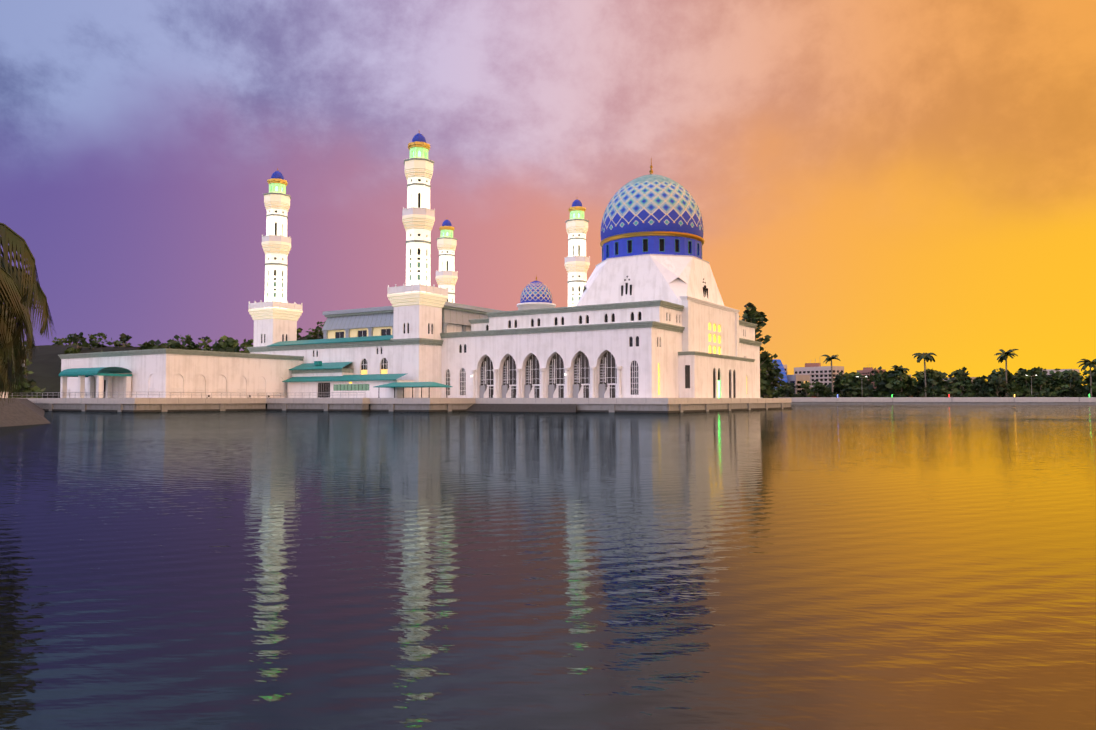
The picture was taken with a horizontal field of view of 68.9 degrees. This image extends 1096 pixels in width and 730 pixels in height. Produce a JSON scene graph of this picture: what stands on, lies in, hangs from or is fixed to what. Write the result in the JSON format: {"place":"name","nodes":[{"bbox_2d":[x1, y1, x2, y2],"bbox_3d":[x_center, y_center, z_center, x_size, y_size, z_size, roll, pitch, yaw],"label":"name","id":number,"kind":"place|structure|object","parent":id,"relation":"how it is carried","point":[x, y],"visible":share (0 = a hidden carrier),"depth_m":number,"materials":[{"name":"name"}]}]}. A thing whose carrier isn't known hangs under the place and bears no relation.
{"place":"outdoors","nodes":[
{"label":"outdoors","id":0,"kind":"place"},
{"bbox_2d":[19,398,791,412],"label":"quay platform","id":1,"kind":"structure","parent":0,"point":[655,405],"depth_m":160.30,"materials":[{"name":"concrete"}]},
{"bbox_2d":[58,348,303,397],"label":"annex building","id":2,"kind":"structure","parent":1,"relation":"on","point":[153,373],"depth_m":169.35,"materials":[{"name":"white paint"}]},
{"bbox_2d":[8,392,364,397],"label":"quay railing","id":3,"kind":"object","parent":1,"relation":"on","point":[136,394],"visible":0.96,"depth_m":165.85,"materials":[{"name":"silver metal"}]},
{"bbox_2d":[248,169,302,346],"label":"minaret","id":4,"kind":"object","parent":1,"relation":"on","point":[275,315],"visible":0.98,"depth_m":203.34,"materials":[{"name":"white paint"}]},
{"bbox_2d":[247,302,500,397],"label":"courtyard wing","id":5,"kind":"structure","parent":1,"relation":"on","point":[351,350],"depth_m":181.24,"materials":[{"name":"white paint"}]},
{"bbox_2d":[387,131,447,397],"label":"minaret","id":6,"kind":"object","parent":1,"relation":"on","point":[417,301],"visible":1,"depth_m":173.83,"materials":[{"name":"white paint"}]},
{"bbox_2d":[435,220,457,302],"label":"minaret","id":7,"kind":"object","parent":1,"relation":"on","point":[446,275],"visible":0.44,"depth_m":259.91,"materials":[{"name":"white paint"}]},
{"bbox_2d":[564,199,589,306],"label":"minaret","id":8,"kind":"object","parent":1,"relation":"on","point":[577,263],"visible":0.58,"depth_m":233.30,"materials":[{"name":"white paint"}]},
{"bbox_2d":[440,254,761,397],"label":"prayer hall","id":9,"kind":"structure","parent":1,"relation":"on","point":[653,326],"depth_m":165.67,"materials":[{"name":"white paint"}]},
{"bbox_2d":[517,277,555,309],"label":"dome","id":10,"kind":"structure","parent":9,"relation":"on","point":[536,294],"depth_m":197.44,"materials":[{"name":"blue tile"}]},
{"bbox_2d":[600,159,703,260],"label":"dome","id":11,"kind":"structure","parent":9,"relation":"on","point":[650,213],"depth_m":174.36,"materials":[{"name":"blue tile"}]},
{"bbox_2d":[0,403,1095,729],"bbox_3d":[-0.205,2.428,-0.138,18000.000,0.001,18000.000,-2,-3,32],"label":"lagoon water","id":12,"kind":"structure","parent":0,"point":[862,567],"depth_m":11.36,"materials":[{"name":"blue liquid"}]},
{"bbox_2d":[0,397,1095,426],"bbox_3d":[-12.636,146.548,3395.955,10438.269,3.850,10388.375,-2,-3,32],"label":"shoreline","id":13,"kind":"structure","parent":0,"point":[19,412],"depth_m":344.51,"materials":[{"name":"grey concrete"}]},
{"bbox_2d":[0,222,54,406],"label":"palm","id":14,"kind":"object","parent":13,"relation":"on","point":[21,291],"visible":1,"depth_m":22.55,"materials":[{"name":"green plant"}]},
{"bbox_2d":[0,302,783,397],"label":"trees","id":15,"kind":"object","parent":13,"relation":"on","point":[769,372],"visible":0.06,"depth_m":228.81,"materials":[{"name":"green plant"}]},
{"bbox_2d":[2,321,858,397],"bbox_3d":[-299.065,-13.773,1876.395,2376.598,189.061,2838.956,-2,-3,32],"label":"wooded hills","id":16,"kind":"structure","parent":13,"relation":"on","point":[44,369],"depth_m":581.98,"materials":[{"name":"green plant"}]},
{"bbox_2d":[772,359,1078,393],"bbox_3d":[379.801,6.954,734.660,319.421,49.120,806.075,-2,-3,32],"label":"shore buildings","id":17,"kind":"structure","parent":13,"relation":"on","point":[812,372],"depth_m":681.01,"materials":[{"name":"white concrete"}]},
{"bbox_2d":[760,366,1095,396],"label":"shore trees","id":18,"kind":"object","parent":13,"relation":"on","point":[1065,383],"visible":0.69,"depth_m":367.26,"materials":[{"name":"green plant"}]},
{"bbox_2d":[822,349,1095,396],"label":"palm trees","id":19,"kind":"object","parent":13,"relation":"on","point":[927,357],"depth_m":362.80,"materials":[{"name":"plant"}]},
{"bbox_2d":[837,375,1089,396],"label":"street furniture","id":20,"kind":"object","parent":13,"relation":"on","point":[1014,394],"depth_m":349.99,"materials":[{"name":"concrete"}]},
{"bbox_2d":[0,0,1095,385],"label":"sky","id":21,"kind":"structure","parent":0,"point":[886,182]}
]}

